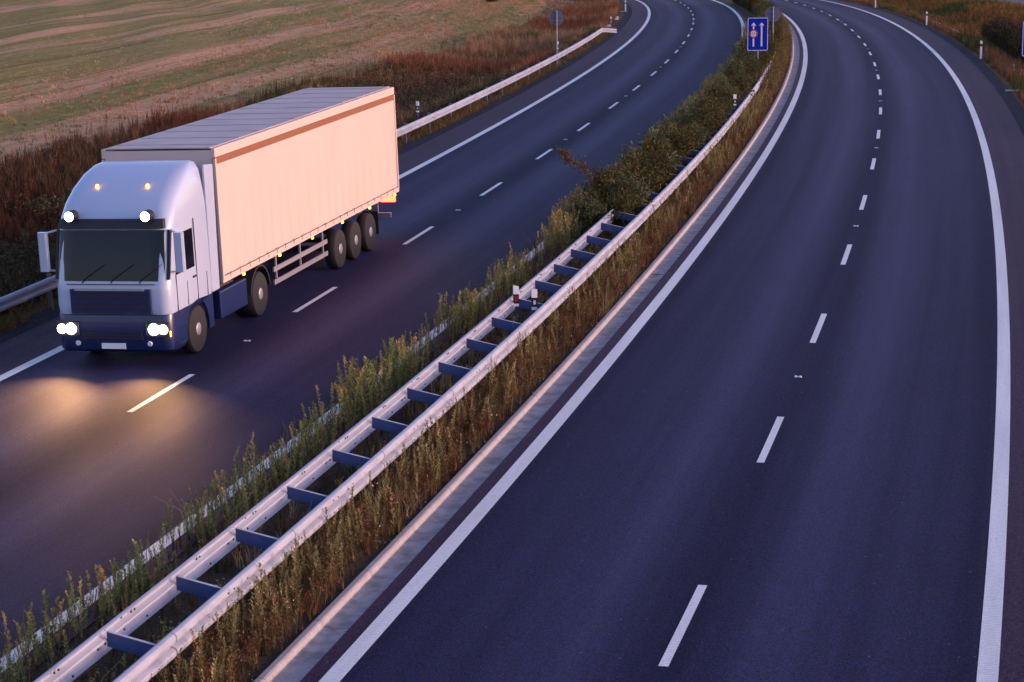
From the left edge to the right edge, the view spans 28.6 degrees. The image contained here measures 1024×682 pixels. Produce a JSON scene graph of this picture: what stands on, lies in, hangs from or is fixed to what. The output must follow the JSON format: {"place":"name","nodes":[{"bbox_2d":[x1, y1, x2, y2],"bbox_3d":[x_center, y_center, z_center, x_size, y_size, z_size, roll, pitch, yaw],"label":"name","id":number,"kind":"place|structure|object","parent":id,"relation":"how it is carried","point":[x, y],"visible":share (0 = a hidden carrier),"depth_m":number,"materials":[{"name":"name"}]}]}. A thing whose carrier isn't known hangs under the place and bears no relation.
{"place":"outdoors","nodes":[
{"label":"outdoors","id":0,"kind":"place"},
{"bbox_2d":[0,0,573,212],"bbox_3d":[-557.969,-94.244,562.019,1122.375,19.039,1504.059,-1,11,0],"label":"field","id":1,"kind":"structure","parent":0,"point":[150,20],"depth_m":134.44,"materials":[{"name":"brown plant"}]},
{"bbox_2d":[0,0,623,327],"bbox_3d":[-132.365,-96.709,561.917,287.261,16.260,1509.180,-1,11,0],"label":"verge","id":2,"kind":"structure","parent":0,"point":[613,24],"depth_m":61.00,"materials":[{"name":"brown plant"}]},
{"bbox_2d":[0,26,615,332],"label":"guardrail","id":3,"kind":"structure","parent":2,"relation":"on","point":[445,121],"depth_m":87.83,"materials":[{"name":"silver metal"}]},
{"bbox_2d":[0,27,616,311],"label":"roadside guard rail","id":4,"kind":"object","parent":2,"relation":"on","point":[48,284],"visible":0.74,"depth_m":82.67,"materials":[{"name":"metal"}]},
{"bbox_2d":[0,0,631,343],"bbox_3d":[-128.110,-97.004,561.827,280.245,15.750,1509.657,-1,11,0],"label":"gravel strip","id":5,"kind":"object","parent":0,"point":[38,319],"visible":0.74,"depth_m":84.23,"materials":[{"name":"grey gravel"}]},
{"bbox_2d":[549,10,563,63],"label":"round sign","id":6,"kind":"object","parent":5,"relation":"on","point":[556,17],"visible":0.97,"depth_m":114.14,"materials":[{"name":"metal"}]},
{"bbox_2d":[0,0,746,681],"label":"carriageway","id":7,"kind":"structure","parent":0,"point":[94,470],"depth_m":42.20,"materials":[{"name":"grey asphalt"}]},
{"bbox_2d":[37,86,398,352],"bbox_3d":[-6.252,-3.227,47.950,3.140,4.098,16.387,1,13,13],"label":"truck","id":8,"kind":"object","parent":7,"relation":"on","point":[161,236],"visible":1,"depth_m":42.90,"materials":[{"name":"white paint"}]},
{"bbox_2d":[0,0,650,380],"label":"edge line","id":9,"kind":"object","parent":7,"relation":"on","point":[29,363],"visible":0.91,"depth_m":77.64,"materials":[{"name":"paint"}]},
{"bbox_2d":[0,0,744,671],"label":"edge line","id":10,"kind":"object","parent":7,"relation":"on","point":[156,546],"visible":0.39,"depth_m":29.71,"materials":[{"name":"paint"}]},
{"bbox_2d":[127,0,693,411],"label":"lane line","id":11,"kind":"object","parent":7,"relation":"on","point":[296,310],"visible":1,"depth_m":47.12,"materials":[{"name":"paint"}]},
{"bbox_2d":[16,0,788,681],"bbox_3d":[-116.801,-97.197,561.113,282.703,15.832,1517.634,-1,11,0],"label":"median ground","id":12,"kind":"structure","parent":0,"point":[153,622],"depth_m":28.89,"materials":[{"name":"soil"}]},
{"bbox_2d":[21,222,613,681],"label":"roadside dry weeds","id":13,"kind":"object","parent":12,"relation":"on","point":[271,476],"visible":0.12,"depth_m":32.85,"materials":[{"name":"plant"}]},
{"bbox_2d":[0,41,741,681],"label":"roadside mugwort","id":14,"kind":"object","parent":12,"relation":"on","point":[366,387],"visible":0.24,"depth_m":32.35,"materials":[{"name":"green plant"}]},
{"bbox_2d":[89,191,668,681],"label":"grass","id":15,"kind":"structure","parent":12,"relation":"on","point":[353,469],"depth_m":31.39,"materials":[{"name":"green plant"}]},
{"bbox_2d":[531,289,536,312],"bbox_3d":[0.470,-0.736,42.219,0.122,0.757,0.080,-1,11,0],"label":"delineator post","id":16,"kind":"object","parent":15,"relation":"on","point":[534,299],"visible":0.9,"depth_m":42.16,"materials":[{"name":"white plastic"}]},
{"bbox_2d":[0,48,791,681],"bbox_3d":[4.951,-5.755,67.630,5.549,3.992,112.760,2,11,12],"label":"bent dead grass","id":17,"kind":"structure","parent":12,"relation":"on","point":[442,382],"depth_m":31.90,"materials":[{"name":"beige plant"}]},
{"bbox_2d":[34,46,775,681],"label":"median guard rail","id":18,"kind":"object","parent":12,"relation":"on","point":[114,634],"visible":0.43,"depth_m":30.33,"materials":[{"name":"metal"}]},
{"bbox_2d":[513,285,518,319],"bbox_3d":[0.085,-0.813,42.506,0.122,0.757,0.080,-1,11,0],"label":"delineator post","id":19,"kind":"object","parent":18,"relation":"attached to","point":[516,296],"visible":1,"depth_m":42.45,"materials":[{"name":"white plastic"}]},
{"bbox_2d":[147,29,792,681],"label":"median weeds","id":20,"kind":"object","parent":12,"relation":"on","point":[627,247],"visible":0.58,"depth_m":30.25,"materials":[{"name":"plant"}]},
{"bbox_2d":[233,68,781,681],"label":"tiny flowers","id":21,"kind":"object","parent":12,"relation":"on","point":[491,414],"visible":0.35,"depth_m":36.11,"materials":[{"name":"plant"}]},
{"bbox_2d":[556,145,619,189],"bbox_3d":[2.177,-4.461,56.865,2.139,2.250,1.133,-1,11,0],"label":"shrub","id":22,"kind":"object","parent":12,"relation":"on","point":[564,154],"visible":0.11,"depth_m":56.52,"materials":[{"name":"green plant"}]},
{"bbox_2d":[563,184,616,237],"bbox_3d":[2.047,-3.354,53.395,1.700,1.641,1.432,7,13,34],"label":"shrub","id":23,"kind":"object","parent":12,"relation":"on","point":[594,213],"visible":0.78,"depth_m":53.25,"materials":[{"name":"green plant"}]},
{"bbox_2d":[580,183,615,214],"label":"shrub","id":24,"kind":"object","parent":12,"relation":"on","point":[598,198],"visible":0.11,"depth_m":54.60,"materials":[{"name":"green plant"}]},
{"bbox_2d":[582,160,630,212],"bbox_3d":[2.653,-4.082,56.010,1.451,1.926,1.490,2,11,11],"label":"shrub","id":25,"kind":"object","parent":12,"relation":"on","point":[602,180],"visible":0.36,"depth_m":55.83,"materials":[{"name":"green plant"}]},
{"bbox_2d":[598,159,636,183],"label":"shrub","id":26,"kind":"object","parent":12,"relation":"on","point":[623,167],"visible":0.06,"depth_m":57.19,"materials":[{"name":"green plant"}]},
{"bbox_2d":[601,186,635,233],"bbox_3d":[2.876,-3.465,54.001,1.014,1.538,1.038,5,12,27],"label":"shrub","id":27,"kind":"object","parent":12,"relation":"on","point":[620,204],"visible":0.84,"depth_m":53.87,"materials":[{"name":"green plant"}]},
{"bbox_2d":[603,160,641,177],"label":"shrub","id":28,"kind":"object","parent":12,"relation":"on","point":[622,165],"visible":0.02,"depth_m":58.85,"materials":[{"name":"green plant"}]},
{"bbox_2d":[600,164,654,226],"bbox_3d":[3.176,-3.923,55.274,1.624,1.939,1.388,-3,11,-13],"label":"shrub","id":29,"kind":"object","parent":12,"relation":"on","point":[626,182],"visible":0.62,"depth_m":55.09,"materials":[{"name":"green plant"}]},
{"bbox_2d":[610,143,653,167],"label":"shrub","id":30,"kind":"object","parent":12,"relation":"on","point":[641,156],"visible":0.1,"depth_m":61.60,"materials":[{"name":"green plant"}]},
{"bbox_2d":[613,153,668,200],"bbox_3d":[3.638,-4.516,58.153,1.425,1.837,1.646,6,12,31],"label":"shrub","id":31,"kind":"object","parent":12,"relation":"on","point":[647,180],"visible":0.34,"depth_m":58.13,"materials":[{"name":"green plant"}]},
{"bbox_2d":[539,22,746,256],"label":"hedge edge weeds","id":32,"kind":"object","parent":12,"relation":"on","point":[558,221],"visible":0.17,"depth_m":54.16,"materials":[{"name":"green plant"}]},
{"bbox_2d":[631,175,655,210],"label":"shrub","id":33,"kind":"object","parent":12,"relation":"on","point":[643,190],"visible":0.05,"depth_m":56.69,"materials":[{"name":"green plant"}]},
{"bbox_2d":[634,145,655,160],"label":"shrub","id":34,"kind":"object","parent":12,"relation":"on","point":[642,153],"visible":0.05,"depth_m":62.90,"materials":[{"name":"green plant"}]},
{"bbox_2d":[633,128,672,157],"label":"shrub","id":35,"kind":"object","parent":12,"relation":"on","point":[655,145],"visible":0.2,"depth_m":64.27,"materials":[{"name":"green plant"}]},
{"bbox_2d":[634,152,671,191],"bbox_3d":[4.068,-4.737,59.419,1.313,1.670,1.311,-7,12,-29],"label":"shrub","id":36,"kind":"object","parent":12,"relation":"on","point":[656,170],"visible":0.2,"depth_m":59.35,"materials":[{"name":"green plant"}]},
{"bbox_2d":[644,131,678,152],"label":"shrub","id":37,"kind":"object","parent":12,"relation":"on","point":[666,145],"visible":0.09,"depth_m":65.56,"materials":[{"name":"green plant"}]},
{"bbox_2d":[640,140,686,183],"bbox_3d":[4.492,-5.158,60.891,1.237,1.865,1.206,-9,14,-38],"label":"shrub","id":38,"kind":"object","parent":12,"relation":"on","point":[665,159],"visible":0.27,"depth_m":60.73,"materials":[{"name":"green plant"}]},
{"bbox_2d":[653,121,685,143],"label":"shrub","id":39,"kind":"object","parent":12,"relation":"on","point":[670,130],"visible":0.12,"depth_m":66.96,"materials":[{"name":"green plant"}]},
{"bbox_2d":[648,115,697,139],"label":"shrub","id":40,"kind":"object","parent":12,"relation":"on","point":[666,125],"visible":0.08,"depth_m":68.61,"materials":[{"name":"green plant"}]},
{"bbox_2d":[663,149,686,173],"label":"shrub","id":41,"kind":"object","parent":12,"relation":"on","point":[676,163],"visible":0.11,"depth_m":63.41,"materials":[{"name":"green plant"}]},
{"bbox_2d":[668,147,688,165],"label":"shrub","id":42,"kind":"object","parent":12,"relation":"on","point":[679,156],"visible":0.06,"depth_m":64.76,"materials":[{"name":"green plant"}]},
{"bbox_2d":[669,108,700,128],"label":"shrub","id":43,"kind":"object","parent":12,"relation":"on","point":[683,120],"visible":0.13,"depth_m":72.50,"materials":[{"name":"green plant"}]},
{"bbox_2d":[664,124,706,165],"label":"shrub","id":44,"kind":"object","parent":12,"relation":"on","point":[682,145],"visible":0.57,"depth_m":66.11,"materials":[{"name":"green plant"}]},
{"bbox_2d":[669,104,702,125],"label":"shrub","id":45,"kind":"object","parent":12,"relation":"on","point":[687,114],"visible":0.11,"depth_m":74.09,"materials":[{"name":"green plant"}]},
{"bbox_2d":[671,121,702,157],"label":"shrub","id":46,"kind":"object","parent":12,"relation":"on","point":[689,131],"visible":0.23,"depth_m":67.48,"materials":[{"name":"green plant"}]},
{"bbox_2d":[675,97,703,118],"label":"shrub","id":47,"kind":"object","parent":12,"relation":"on","point":[689,108],"visible":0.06,"depth_m":75.55,"materials":[{"name":"green plant"}]},
{"bbox_2d":[678,118,706,150],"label":"shrub","id":48,"kind":"object","parent":12,"relation":"on","point":[701,136],"visible":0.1,"depth_m":69.22,"materials":[{"name":"green plant"}]},
{"bbox_2d":[693,91,712,104],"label":"shrub","id":49,"kind":"object","parent":12,"relation":"on","point":[701,98],"visible":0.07,"depth_m":79.45,"materials":[{"name":"green plant"}]},
{"bbox_2d":[685,103,722,136],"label":"shrub","id":50,"kind":"object","parent":12,"relation":"on","point":[710,124],"visible":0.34,"depth_m":71.72,"materials":[{"name":"green plant"}]},
{"bbox_2d":[641,61,766,212],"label":"hedge foot weeds","id":51,"kind":"object","parent":12,"relation":"on","point":[683,153],"visible":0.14,"depth_m":66.14,"materials":[{"name":"green plant"}]},
{"bbox_2d":[689,118,720,143],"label":"shrub","id":52,"kind":"object","parent":12,"relation":"on","point":[707,135],"visible":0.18,"depth_m":70.46,"materials":[{"name":"green plant"}]},
{"bbox_2d":[692,92,723,117],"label":"shrub","id":53,"kind":"object","parent":12,"relation":"on","point":[710,100],"visible":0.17,"depth_m":74.43,"materials":[{"name":"green plant"}]},
{"bbox_2d":[690,99,726,130],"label":"shrub","id":54,"kind":"object","parent":12,"relation":"on","point":[717,116],"visible":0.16,"depth_m":73.17,"materials":[{"name":"green plant"}]},
{"bbox_2d":[699,80,724,98],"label":"shrub","id":55,"kind":"object","parent":12,"relation":"on","point":[713,90],"visible":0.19,"depth_m":84.02,"materials":[{"name":"green plant"}]},
{"bbox_2d":[697,87,731,118],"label":"shrub","id":56,"kind":"object","parent":12,"relation":"on","point":[726,100],"visible":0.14,"depth_m":78.57,"materials":[{"name":"green plant"}]},
{"bbox_2d":[701,94,729,124],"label":"shrub","id":57,"kind":"object","parent":12,"relation":"on","point":[720,108],"visible":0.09,"depth_m":75.84,"materials":[{"name":"green plant"}]},
{"bbox_2d":[712,81,743,108],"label":"shrub","id":58,"kind":"object","parent":12,"relation":"on","point":[728,90],"visible":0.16,"depth_m":83.02,"materials":[{"name":"green plant"}]},
{"bbox_2d":[715,84,742,107],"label":"shrub","id":59,"kind":"object","parent":12,"relation":"on","point":[722,92],"visible":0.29,"depth_m":81.51,"materials":[{"name":"green plant"}]},
{"bbox_2d":[719,64,744,77],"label":"shrub","id":60,"kind":"object","parent":12,"relation":"on","point":[730,73],"visible":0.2,"depth_m":92.06,"materials":[{"name":"green plant"}]},
{"bbox_2d":[720,55,747,73],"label":"shrub","id":61,"kind":"object","parent":12,"relation":"on","point":[736,66],"visible":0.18,"depth_m":93.38,"materials":[{"name":"green plant"}]},
{"bbox_2d":[715,69,754,97],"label":"shrub","id":62,"kind":"object","parent":12,"relation":"on","point":[742,84],"visible":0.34,"depth_m":85.80,"materials":[{"name":"green plant"}]},
{"bbox_2d":[722,79,747,98],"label":"shrub","id":63,"kind":"object","parent":12,"relation":"on","point":[738,91],"visible":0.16,"depth_m":84.50,"materials":[{"name":"green plant"}]},
{"bbox_2d":[725,72,751,94],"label":"shrub","id":64,"kind":"object","parent":12,"relation":"on","point":[738,84],"visible":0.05,"depth_m":87.40,"materials":[{"name":"green plant"}]},
{"bbox_2d":[728,55,754,66],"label":"shrub","id":65,"kind":"object","parent":12,"relation":"on","point":[743,58],"visible":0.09,"depth_m":96.20,"materials":[{"name":"green plant"}]},
{"bbox_2d":[732,38,753,57],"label":"shrub","id":66,"kind":"object","parent":12,"relation":"on","point":[741,48],"visible":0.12,"depth_m":104.86,"materials":[{"name":"green plant"}]},
{"bbox_2d":[735,47,759,61],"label":"shrub","id":67,"kind":"object","parent":12,"relation":"on","point":[746,54],"visible":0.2,"depth_m":100.53,"materials":[{"name":"green plant"}]},
{"bbox_2d":[735,68,759,88],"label":"shrub","id":68,"kind":"object","parent":12,"relation":"on","point":[752,81],"visible":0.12,"depth_m":91.34,"materials":[{"name":"green plant"}]},
{"bbox_2d":[745,0,758,12],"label":"shrub","id":69,"kind":"object","parent":12,"relation":"on","point":[750,3],"visible":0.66,"depth_m":172.17,"materials":[{"name":"green plant"}]},
{"bbox_2d":[743,59,763,74],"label":"shrub","id":70,"kind":"object","parent":12,"relation":"on","point":[752,65],"visible":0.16,"depth_m":95.51,"materials":[{"name":"green plant"}]},
{"bbox_2d":[742,50,767,73],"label":"shrub","id":71,"kind":"object","parent":12,"relation":"on","point":[757,62],"visible":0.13,"depth_m":96.96,"materials":[{"name":"green plant"}]},
{"bbox_2d":[747,6,765,16],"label":"shrub","id":72,"kind":"object","parent":12,"relation":"on","point":[757,14],"visible":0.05,"depth_m":142.07,"materials":[{"name":"green plant"}]},
{"bbox_2d":[748,0,765,13],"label":"shrub","id":73,"kind":"object","parent":12,"relation":"on","point":[755,9],"visible":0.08,"depth_m":153.43,"materials":[{"name":"green plant"}]},
{"bbox_2d":[747,17,768,60],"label":"lane sign","id":74,"kind":"object","parent":12,"relation":"on","point":[757,33],"visible":0.99,"depth_m":99.33,"materials":[{"name":"blue metal"}]},
{"bbox_2d":[754,3,768,12],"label":"shrub","id":75,"kind":"object","parent":12,"relation":"on","point":[764,8],"visible":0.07,"depth_m":149.03,"materials":[{"name":"green plant"}]},
{"bbox_2d":[753,50,770,68],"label":"shrub","id":76,"kind":"object","parent":12,"relation":"on","point":[762,55],"visible":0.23,"depth_m":101.20,"materials":[{"name":"green plant"}]},
{"bbox_2d":[749,46,774,63],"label":"shrub","id":77,"kind":"object","parent":12,"relation":"on","point":[767,54],"visible":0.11,"depth_m":102.71,"materials":[{"name":"green plant"}]},
{"bbox_2d":[766,40,777,54],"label":"shrub","id":78,"kind":"object","parent":12,"relation":"on","point":[772,47],"visible":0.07,"depth_m":108.27,"materials":[{"name":"green plant"}]},
{"bbox_2d":[765,6,780,36],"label":"round sign","id":79,"kind":"object","parent":12,"relation":"on","point":[773,14],"visible":0.93,"depth_m":116.67,"materials":[{"name":"metal"}]},
{"bbox_2d":[768,37,778,54],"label":"shrub","id":80,"kind":"object","parent":12,"relation":"on","point":[771,41],"visible":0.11,"depth_m":109.66,"materials":[{"name":"green plant"}]},
{"bbox_2d":[755,0,792,93],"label":"median weeds","id":81,"kind":"object","parent":12,"relation":"on","point":[781,59],"visible":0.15,"depth_m":104.33,"materials":[{"name":"plant"}]},
{"bbox_2d":[768,31,780,50],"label":"shrub","id":82,"kind":"object","parent":12,"relation":"on","point":[775,41],"visible":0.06,"depth_m":112.97,"materials":[{"name":"green plant"}]},
{"bbox_2d":[768,21,785,42],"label":"shrub","id":83,"kind":"object","parent":12,"relation":"on","point":[777,33],"visible":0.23,"depth_m":117.42,"materials":[{"name":"green plant"}]},
{"bbox_2d":[769,16,784,32],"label":"shrub","id":84,"kind":"object","parent":12,"relation":"on","point":[777,25],"visible":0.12,"depth_m":126.90,"materials":[{"name":"green plant"}]},
{"bbox_2d":[416,101,418,119],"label":"delineator post","id":85,"kind":"object","parent":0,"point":[417,106],"visible":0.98,"depth_m":80.71,"materials":[{"name":"white plastic"}]},
{"bbox_2d":[300,0,1023,681],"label":"carriageway","id":86,"kind":"structure","parent":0,"point":[840,532],"depth_m":33.81,"materials":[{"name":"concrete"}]},
{"bbox_2d":[253,18,799,681],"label":"gutter channel","id":87,"kind":"object","parent":86,"relation":"on","point":[329,626],"visible":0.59,"depth_m":33.40,"materials":[{"name":"concrete"}]},
{"bbox_2d":[319,12,807,681],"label":"edge line","id":88,"kind":"object","parent":86,"relation":"on","point":[353,654],"visible":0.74,"depth_m":33.66,"materials":[{"name":"paint"}]},
{"bbox_2d":[658,0,881,665],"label":"lane line","id":89,"kind":"object","parent":86,"relation":"on","point":[669,653],"visible":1,"depth_m":33.19,"materials":[{"name":"paint"}]},
{"bbox_2d":[822,0,1009,681],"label":"edge line","id":90,"kind":"object","parent":86,"relation":"on","point":[989,653],"visible":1,"depth_m":33.23,"materials":[{"name":"paint"}]},
{"bbox_2d":[839,0,1023,135],"bbox_3d":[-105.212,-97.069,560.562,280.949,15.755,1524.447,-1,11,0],"label":"gravel strip","id":91,"kind":"object","parent":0,"point":[1015,107],"visible":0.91,"depth_m":104.41,"materials":[{"name":"grey gravel"}]},
{"bbox_2d":[843,0,1023,108],"bbox_3d":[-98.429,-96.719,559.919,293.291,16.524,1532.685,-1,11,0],"label":"verge","id":92,"kind":"structure","parent":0,"point":[1005,81],"depth_m":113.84,"materials":[{"name":"brown plant"}]},
{"bbox_2d":[980,40,982,58],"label":"delineator post","id":93,"kind":"object","parent":92,"relation":"on","point":[981,49],"visible":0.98,"depth_m":115.61,"materials":[{"name":"white plastic"}]},
{"bbox_2d":[978,17,1005,42],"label":"shrub","id":94,"kind":"object","parent":92,"relation":"on","point":[986,35],"visible":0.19,"depth_m":135.78,"materials":[{"name":"green plant"}]},
{"bbox_2d":[981,14,1007,43],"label":"shrub","id":95,"kind":"object","parent":92,"relation":"on","point":[994,23],"visible":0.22,"depth_m":131.07,"materials":[{"name":"green plant"}]},
{"bbox_2d":[984,21,1019,47],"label":"shrub","id":96,"kind":"object","parent":92,"relation":"on","point":[1005,27],"visible":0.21,"depth_m":126.29,"materials":[{"name":"green plant"}]},
{"bbox_2d":[988,23,1021,53],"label":"shrub","id":97,"kind":"object","parent":92,"relation":"on","point":[1001,39],"visible":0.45,"depth_m":121.26,"materials":[{"name":"green plant"}]},
{"bbox_2d":[999,29,1021,63],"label":"shrub","id":98,"kind":"object","parent":92,"relation":"on","point":[1013,48],"visible":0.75,"depth_m":116.41,"materials":[{"name":"green plant"}]},
{"bbox_2d":[1004,19,1021,36],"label":"shrub","id":99,"kind":"object","parent":92,"relation":"on","point":[1009,21],"visible":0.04,"depth_m":131.85,"materials":[{"name":"green plant"}]},
{"bbox_2d":[1011,19,1021,49],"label":"shrub","id":100,"kind":"object","parent":92,"relation":"on","point":[1018,29],"visible":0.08,"depth_m":125.89,"materials":[{"name":"green plant"}]},
{"bbox_2d":[1021,21,1023,56],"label":"lane sign","id":101,"kind":"object","parent":92,"relation":"on","point":[1022,51],"visible":1,"depth_m":94.12,"materials":[{"name":"blue metal"}]},
{"bbox_2d":[990,0,1023,3],"bbox_3d":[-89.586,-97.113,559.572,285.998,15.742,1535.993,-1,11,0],"label":"side road","id":102,"kind":"structure","parent":0,"point":[1017,1],"depth_m":204.73,"materials":[{"name":"grey asphalt"}]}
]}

